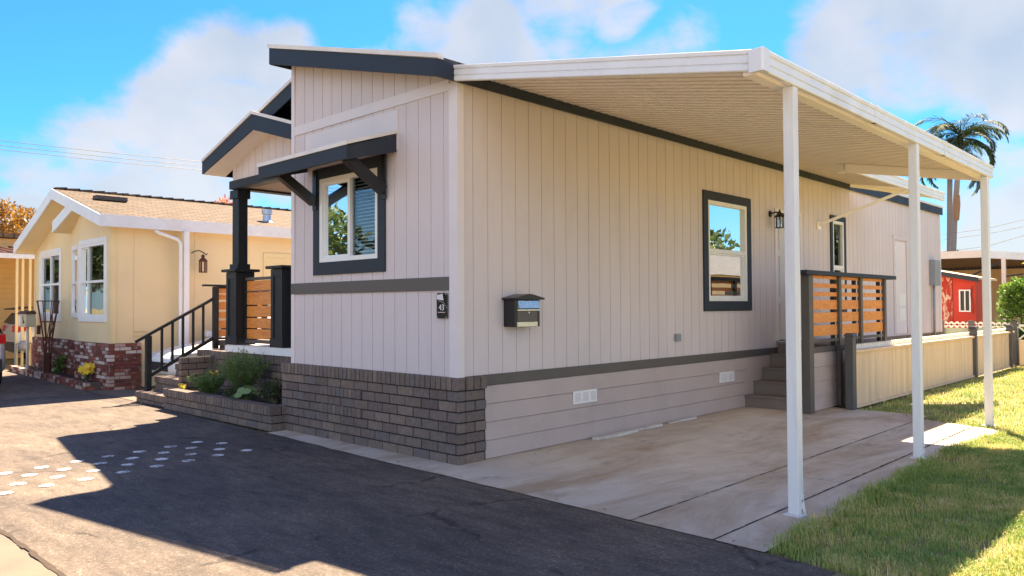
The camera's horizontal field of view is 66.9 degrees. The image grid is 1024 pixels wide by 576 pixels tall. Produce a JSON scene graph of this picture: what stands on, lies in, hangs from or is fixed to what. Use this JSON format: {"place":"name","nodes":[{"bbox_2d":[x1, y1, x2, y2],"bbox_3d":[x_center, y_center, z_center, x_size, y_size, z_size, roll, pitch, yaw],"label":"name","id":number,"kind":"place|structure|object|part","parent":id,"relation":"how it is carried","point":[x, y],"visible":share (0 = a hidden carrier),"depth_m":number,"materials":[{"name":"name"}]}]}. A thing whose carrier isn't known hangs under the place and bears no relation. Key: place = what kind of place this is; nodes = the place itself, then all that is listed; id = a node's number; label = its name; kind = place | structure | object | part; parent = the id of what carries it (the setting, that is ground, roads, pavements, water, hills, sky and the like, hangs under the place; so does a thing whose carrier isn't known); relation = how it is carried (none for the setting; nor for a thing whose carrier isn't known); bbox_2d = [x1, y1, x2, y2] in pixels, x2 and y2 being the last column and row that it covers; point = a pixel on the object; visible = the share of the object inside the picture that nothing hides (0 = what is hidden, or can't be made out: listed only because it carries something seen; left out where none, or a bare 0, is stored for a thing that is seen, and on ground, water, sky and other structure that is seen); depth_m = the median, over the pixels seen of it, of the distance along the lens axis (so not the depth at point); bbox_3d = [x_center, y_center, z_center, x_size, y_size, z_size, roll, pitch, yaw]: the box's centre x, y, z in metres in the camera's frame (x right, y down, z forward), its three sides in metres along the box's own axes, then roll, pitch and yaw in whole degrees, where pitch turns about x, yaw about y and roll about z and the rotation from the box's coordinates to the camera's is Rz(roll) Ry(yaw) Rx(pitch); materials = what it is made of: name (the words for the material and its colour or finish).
{"place":"outdoors","nodes":[
{"label":"outdoors","id":0,"kind":"place"},
{"bbox_2d":[0,149,197,169],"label":"power line","id":1,"kind":"object","parent":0,"point":[98,160],"visible":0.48,"depth_m":47.19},
{"bbox_2d":[0,145,198,165],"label":"power line","id":2,"kind":"object","parent":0,"point":[95,155],"visible":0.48,"depth_m":47.15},
{"bbox_2d":[0,140,200,161],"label":"power line","id":3,"kind":"object","parent":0,"point":[99,151],"visible":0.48,"depth_m":47.29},
{"bbox_2d":[87,387,155,400],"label":"driveway","id":4,"kind":"structure","parent":0,"point":[128,394],"depth_m":14.61,"materials":[{"name":"concrete"}]},
{"bbox_2d":[152,317,270,375],"bbox_3d":[-5.202,1.291,16.014,2.037,1.422,4.132,-2,-2,44],"label":"white car","id":5,"kind":"object","parent":4,"relation":"on","point":[169,370],"visible":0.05,"depth_m":14.63,"materials":[{"name":"paint"}]},
{"bbox_2d":[0,369,835,575],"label":"road","id":6,"kind":"structure","parent":0,"point":[93,484],"depth_m":5.98,"materials":[{"name":"grey asphalt"}]},
{"bbox_2d":[0,328,5,384],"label":"silver car","id":7,"kind":"object","parent":6,"relation":"on","point":[2,351],"visible":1,"depth_m":15.08,"materials":[{"name":"paint"}]},
{"bbox_2d":[17,311,36,375],"bbox_3d":[-11.572,1.317,18.452,0.720,1.540,0.250,-2,-2,44],"label":"post mailbox","id":8,"kind":"object","parent":6,"relation":"on","point":[27,319],"visible":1,"depth_m":18.35,"materials":[{"name":"beige paint"}]},
{"bbox_2d":[0,0,1023,252],"label":"sky","id":9,"kind":"structure","parent":0,"point":[164,79],"materials":[{"name":"blue"}]},
{"bbox_2d":[4,358,1023,575],"bbox_3d":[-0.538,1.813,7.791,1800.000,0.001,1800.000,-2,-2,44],"label":"ground","id":10,"kind":"structure","parent":0,"point":[9,362],"depth_m":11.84,"materials":[{"name":"green plant"}]},
{"bbox_2d":[0,198,30,233],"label":"tree","id":11,"kind":"object","parent":10,"relation":"on","point":[5,214],"visible":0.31,"depth_m":37.67,"materials":[{"name":"orange plant"}]},
{"bbox_2d":[1,306,33,358],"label":"silver suv","id":12,"kind":"object","parent":10,"relation":"on","point":[8,329],"visible":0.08,"depth_m":22.73,"materials":[{"name":"paint"}]},
{"bbox_3d":[-14.787,0.887,22.942,1.332,0.300,0.190,-2,-2,44],"label":"rear window","id":13,"kind":"part","parent":12,"relation":"part of","materials":[{"name":"black glass"}]},
{"bbox_2d":[0,232,34,358],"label":"tan house","id":14,"kind":"structure","parent":10,"relation":"on","point":[7,282],"depth_m":24.85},
{"bbox_2d":[0,246,34,365],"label":"metal carport","id":15,"kind":"object","parent":10,"relation":"on","point":[5,252],"visible":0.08,"depth_m":21.59,"materials":[{"name":"metal"}]},
{"bbox_2d":[0,207,36,232],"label":"tree","id":16,"kind":"object","parent":10,"relation":"on","point":[30,210],"visible":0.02,"depth_m":40.83,"materials":[{"name":"orange plant"}]},
{"bbox_2d":[14,340,31,365],"bbox_3d":[-13.477,1.805,21.385,0.280,0.720,0.397,-1,-1,11],"label":"gas meter","id":17,"kind":"object","parent":10,"relation":"on","point":[21,345],"visible":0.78,"depth_m":21.27,"materials":[{"name":"grey metal"}]},
{"bbox_2d":[0,533,58,575],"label":"gutter","id":18,"kind":"object","parent":10,"relation":"on","point":[15,560],"visible":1,"depth_m":4.85,"materials":[{"name":"concrete"}]},
{"bbox_2d":[9,365,100,390],"bbox_3d":[-10.467,1.964,17.586,0.412,0.204,6.707,1,-2,-44],"label":"brick flower bed","id":19,"kind":"object","parent":10,"relation":"on","point":[67,380],"visible":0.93,"depth_m":16.66,"materials":[{"name":"brick"}]},
{"bbox_2d":[36,300,59,373],"bbox_3d":[-10.417,1.118,17.379,0.511,1.676,0.467,-2,-2,44],"label":"garden trellis","id":20,"kind":"object","parent":19,"relation":"on","point":[47,368],"visible":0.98,"depth_m":17.32,"materials":[{"name":"metal"}]},
{"bbox_2d":[52,354,65,374],"bbox_3d":[-10.024,1.699,17.191,0.337,0.488,0.321,-2,-2,44],"label":"bed plant","id":21,"kind":"object","parent":19,"relation":"on","point":[58,361],"visible":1,"depth_m":17.17,"materials":[{"name":"green plant"}]},
{"bbox_2d":[78,363,94,381],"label":"yellow flowers","id":22,"kind":"object","parent":19,"relation":"on","point":[86,369],"visible":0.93,"depth_m":15.37,"materials":[{"name":"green plant"}]},
{"bbox_2d":[13,187,290,389],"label":"yellow house","id":23,"kind":"structure","parent":10,"relation":"on","point":[116,274],"depth_m":16.24,"materials":[{"name":"beige paint"}]},
{"bbox_2d":[39,247,61,320],"bbox_3d":[-10.659,-0.066,18.532,1.940,1.960,0.726,-2,-2,44],"label":"window","id":24,"kind":"structure","parent":23,"relation":"in","point":[50,261],"depth_m":18.51,"materials":[{"name":"white plastic"}]},
{"bbox_2d":[78,236,106,321],"bbox_3d":[-8.335,-0.155,16.074,1.940,2.000,0.726,-2,-2,44],"label":"window","id":25,"kind":"structure","parent":23,"relation":"in","point":[92,291],"depth_m":16.14,"materials":[{"name":"white plastic"}]},
{"bbox_2d":[192,250,207,272],"bbox_3d":[-6.534,-0.556,16.238,0.348,0.470,0.174,-1,-1,28],"label":"hanging lantern","id":26,"kind":"object","parent":23,"relation":"attached to","point":[203,259],"visible":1,"depth_m":16.17,"materials":[{"name":"black paint"}]},
{"bbox_2d":[263,253,290,305],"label":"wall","id":27,"kind":"structure","parent":23,"relation":"in","point":[269,259],"depth_m":17.58,"materials":[{"name":"beige paint"}]},
{"bbox_2d":[135,339,267,407],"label":"brick steps","id":28,"kind":"structure","parent":10,"relation":"on","point":[199,364],"depth_m":12.79,"materials":[{"name":"grey brick"}]},
{"bbox_2d":[134,287,218,390],"bbox_3d":[-5.912,0.867,13.701,0.090,1.800,1.459,-2,-2,44],"label":"stair railing","id":29,"kind":"object","parent":28,"relation":"on","point":[214,338],"visible":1,"depth_m":13.75,"materials":[{"name":"black metal"}]},
{"bbox_2d":[202,284,267,339],"bbox_3d":[-5.162,0.452,14.493,0.140,1.020,1.250,-2,-2,44],"label":"slatted railing","id":30,"kind":"object","parent":28,"relation":"on","point":[222,323],"visible":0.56,"depth_m":14.29,"materials":[{"name":"brown wood"}]},
{"bbox_2d":[215,194,232,202],"bbox_3d":[-11.193,-0.528,28.662,3.095,5.706,2.486,0,-1,-20],"label":"flowering tree","id":31,"kind":"object","parent":10,"relation":"on","point":[224,200],"visible":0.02,"depth_m":28.07,"materials":[{"name":"pink plant"}]},
{"bbox_2d":[163,388,285,431],"bbox_3d":[-4.013,1.727,11.400,3.372,0.326,0.860,-2,-2,44],"label":"brick planter","id":32,"kind":"object","parent":10,"relation":"on","point":[262,414],"visible":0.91,"depth_m":10.84,"materials":[{"name":"brick"}]},
{"bbox_2d":[178,383,185,389],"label":"yellow flowers","id":33,"kind":"object","parent":32,"relation":"on","point":[180,386],"visible":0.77,"depth_m":12.32,"materials":[{"name":"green plant"}]},
{"bbox_2d":[186,368,228,393],"bbox_3d":[-4.601,1.437,11.796,0.596,0.426,0.645,-1,-1,17],"label":"rosemary shrub","id":34,"kind":"object","parent":32,"relation":"on","point":[211,383],"visible":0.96,"depth_m":11.72,"materials":[{"name":"green plant"}]},
{"bbox_2d":[216,384,255,399],"bbox_3d":[-3.973,1.505,11.104,0.948,0.286,0.413,-2,-2,44],"label":"dark shrub","id":35,"kind":"object","parent":32,"relation":"on","point":[230,391],"visible":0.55,"depth_m":11.05,"materials":[{"name":"green plant"}]},
{"bbox_2d":[211,346,274,396],"bbox_3d":[-3.985,1.239,11.469,0.917,0.800,0.866,-2,-2,44],"label":"rosemary shrub","id":36,"kind":"object","parent":32,"relation":"on","point":[244,372],"visible":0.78,"depth_m":11.35,"materials":[{"name":"green plant"}]},
{"bbox_2d":[230,385,262,399],"bbox_3d":[-3.719,1.486,10.892,0.450,0.238,0.404,1,-2,-36],"label":"round leaf plant","id":37,"kind":"object","parent":32,"relation":"on","point":[245,390],"visible":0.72,"depth_m":10.81,"materials":[{"name":"green plant"}]},
{"bbox_2d":[251,377,282,404],"bbox_3d":[-3.250,1.425,10.582,0.706,0.410,0.598,-2,-2,44],"label":"dark shrub","id":38,"kind":"object","parent":32,"relation":"on","point":[273,392],"visible":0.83,"depth_m":10.48,"materials":[{"name":"green plant"}]},
{"bbox_2d":[201,44,942,465],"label":"manufactured house","id":39,"kind":"structure","parent":10,"relation":"on","point":[647,262],"depth_m":9.37,"materials":[{"name":"paint"}]},
{"bbox_2d":[244,276,270,343],"bbox_3d":[-3.892,0.347,12.107,1.094,1.045,0.070,-2,-2,44],"label":"slatted railing","id":40,"kind":"object","parent":39,"relation":"attached to","point":[256,294],"visible":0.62,"depth_m":12.21,"materials":[{"name":"brown wood"}]},
{"bbox_2d":[313,154,385,275],"bbox_3d":[-1.707,-0.836,9.431,1.707,1.532,0.726,-2,-2,44],"label":"window","id":41,"kind":"structure","parent":39,"relation":"in","point":[349,219],"depth_m":9.36,"materials":[{"name":"glass"}]},
{"bbox_2d":[437,293,447,317],"bbox_3d":[-0.717,0.182,7.953,0.172,0.260,0.014,-2,-2,44],"label":"house number plaque","id":42,"kind":"object","parent":39,"relation":"attached to","point":[442,307],"visible":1,"depth_m":7.95,"materials":[{"name":"black plastic"}]},
{"bbox_2d":[502,294,544,326],"bbox_3d":[0.124,0.241,8.368,0.214,0.352,0.460,-2,-2,44],"label":"wall mailbox","id":43,"kind":"object","parent":39,"relation":"attached to","point":[521,310],"depth_m":8.26,"materials":[{"name":"black paint"}]},
{"bbox_2d":[517,311,536,321],"bbox_3d":[0.166,0.303,8.306,0.011,0.115,0.310,-2,-2,44],"label":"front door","id":44,"kind":"structure","parent":43,"relation":"in","point":[522,316],"depth_m":8.30,"materials":[{"name":"grey paint"}]},
{"bbox_2d":[702,189,751,310],"bbox_3d":[3.283,-0.540,11.855,0.086,1.782,1.469,-2,-2,44],"label":"window","id":45,"kind":"structure","parent":39,"relation":"in","point":[727,251],"depth_m":11.86,"materials":[{"name":"glass"}]},
{"bbox_2d":[768,209,783,228],"bbox_3d":[4.393,-1.145,12.814,0.260,0.315,0.180,-2,-2,44],"label":"wall lantern","id":46,"kind":"object","parent":39,"relation":"attached to","point":[779,215],"depth_m":12.77,"materials":[{"name":"black paint"}]},
{"bbox_2d":[774,208,801,342],"bbox_3d":[4.774,-0.208,13.367,0.106,2.258,1.050,-2,-2,44],"label":"side door","id":47,"kind":"structure","parent":39,"relation":"in","point":[779,238],"depth_m":13.15,"materials":[{"name":"paint"}]},
{"bbox_2d":[830,215,846,311],"bbox_3d":[6.053,-0.431,15.194,0.726,2.200,1.050,-2,-2,44],"label":"window","id":48,"kind":"structure","parent":39,"relation":"in","point":[838,259],"depth_m":15.13,"materials":[{"name":"glass"}]},
{"bbox_2d":[765,159,944,229],"bbox_3d":[6.196,-1.608,13.842,1.450,1.030,5.130,-2,-2,44],"label":"patio cover","id":49,"kind":"object","parent":39,"relation":"attached to","point":[896,185],"visible":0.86,"depth_m":13.87,"materials":[{"name":"white metal"}]},
{"bbox_2d":[843,325,1014,409],"bbox_3d":[8.892,1.335,15.646,0.160,1.160,11.005,-2,-2,44],"label":"board fence","id":50,"kind":"object","parent":10,"relation":"on","point":[877,372],"visible":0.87,"depth_m":13.73,"materials":[{"name":"paint"}]},
{"bbox_2d":[920,130,998,250],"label":"palm tree","id":51,"kind":"object","parent":10,"relation":"on","point":[949,197],"visible":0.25,"depth_m":40.62,"materials":[{"name":"green plant"}]},
{"bbox_2d":[915,113,1009,250],"bbox_3d":[22.899,-3.277,39.638,4.248,11.346,3.972,-1,-1,9],"label":"palm tree","id":52,"kind":"object","parent":10,"relation":"on","point":[960,135],"visible":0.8,"depth_m":39.45,"materials":[{"name":"green plant"}]},
{"bbox_2d":[942,320,1019,363],"bbox_3d":[12.363,1.453,21.142,2.500,1.140,0.120,-2,-2,44],"label":"lattice fence","id":53,"kind":"object","parent":10,"relation":"on","point":[951,330],"visible":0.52,"depth_m":20.87,"materials":[{"name":"paint"}]},
{"bbox_2d":[941,250,1023,327],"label":"house","id":54,"kind":"structure","parent":10,"relation":"on","point":[1006,267],"depth_m":32.58,"materials":[{"name":"beige paint"}]},
{"bbox_2d":[995,274,1023,361],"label":"garden hedge","id":55,"kind":"object","parent":10,"relation":"on","point":[1010,298],"visible":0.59,"depth_m":20.76,"materials":[{"name":"green plant"}]},
{"bbox_2d":[267,406,1000,551],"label":"driveway","id":56,"kind":"structure","parent":0,"point":[637,474],"depth_m":7.67,"materials":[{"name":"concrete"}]},
{"bbox_2d":[592,428,637,439],"bbox_3d":[1.303,1.792,9.489,0.100,0.029,0.900,-2,-2,44],"label":"loose plank","id":57,"kind":"object","parent":56,"relation":"on","point":[620,433],"visible":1,"depth_m":9.40,"materials":[{"name":"white wood"}]},
{"bbox_2d":[637,423,662,430],"bbox_3d":[1.811,1.806,10.089,0.080,0.024,0.630,-2,-2,44],"label":"loose plank","id":58,"kind":"object","parent":56,"relation":"on","point":[650,426],"visible":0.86,"depth_m":10.03,"materials":[{"name":"white wood"}]},
{"bbox_2d":[667,416,696,423],"bbox_3d":[2.362,1.819,10.690,0.071,0.020,0.799,-2,-2,45],"label":"loose plank","id":59,"kind":"object","parent":56,"relation":"on","point":[682,419],"visible":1,"depth_m":10.65,"materials":[{"name":"white wood"}]},
{"bbox_2d":[453,47,995,517],"bbox_3d":[2.918,-0.221,8.992,3.288,4.016,6.690,-2,-2,44],"label":"carport","id":60,"kind":"object","parent":56,"relation":"on","point":[761,103],"visible":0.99,"depth_m":7.67,"materials":[{"name":"white metal"}]},
{"bbox_2d":[745,342,844,411],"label":"side steps","id":61,"kind":"structure","parent":56,"relation":"on","point":[775,385],"depth_m":12.18,"materials":[{"name":"brown paint"}]},
{"bbox_2d":[801,338,888,410],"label":"side deck","id":62,"kind":"structure","parent":56,"relation":"on","point":[825,373],"depth_m":11.86,"materials":[{"name":"brown paint"}]},
{"bbox_2d":[800,270,895,413],"bbox_3d":[5.459,0.810,12.475,0.210,2.091,3.800,-2,-2,44],"label":"slatted railing","id":63,"kind":"object","parent":56,"relation":"on","point":[810,318],"visible":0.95,"depth_m":12.06,"materials":[{"name":"grey paint"}]},
{"bbox_2d":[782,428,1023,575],"bbox_3d":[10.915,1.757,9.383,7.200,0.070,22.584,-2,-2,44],"label":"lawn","id":64,"kind":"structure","parent":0,"point":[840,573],"depth_m":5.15,"materials":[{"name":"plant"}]},
{"bbox_2d":[1018,325,1023,364],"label":"lattice fence","id":65,"kind":"object","parent":64,"relation":"on","point":[1021,349],"visible":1,"depth_m":19.75,"materials":[{"name":"beige wood"}]},
{"bbox_2d":[941,270,996,327],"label":"red shed","id":66,"kind":"structure","parent":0,"point":[961,297],"depth_m":22.53,"materials":[{"name":"paint"}]},
{"bbox_2d":[941,278,952,327],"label":"wall","id":67,"kind":"structure","parent":66,"relation":"in","point":[946,283],"depth_m":22.73,"materials":[{"name":"red paint"}]},
{"bbox_2d":[959,290,970,311],"bbox_3d":[13.108,0.368,22.408,0.300,0.640,0.049,-2,-2,44],"label":"window","id":68,"kind":"structure","parent":66,"relation":"in","point":[964,295],"depth_m":22.40,"materials":[{"name":"white plastic"}]},
{"bbox_2d":[942,219,1023,234],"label":"power line","id":69,"kind":"object","parent":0,"point":[990,227],"visible":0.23,"depth_m":65.53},
{"bbox_2d":[942,235,1023,251],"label":"power line","id":70,"kind":"object","parent":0,"point":[992,244],"visible":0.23,"depth_m":65.44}
]}

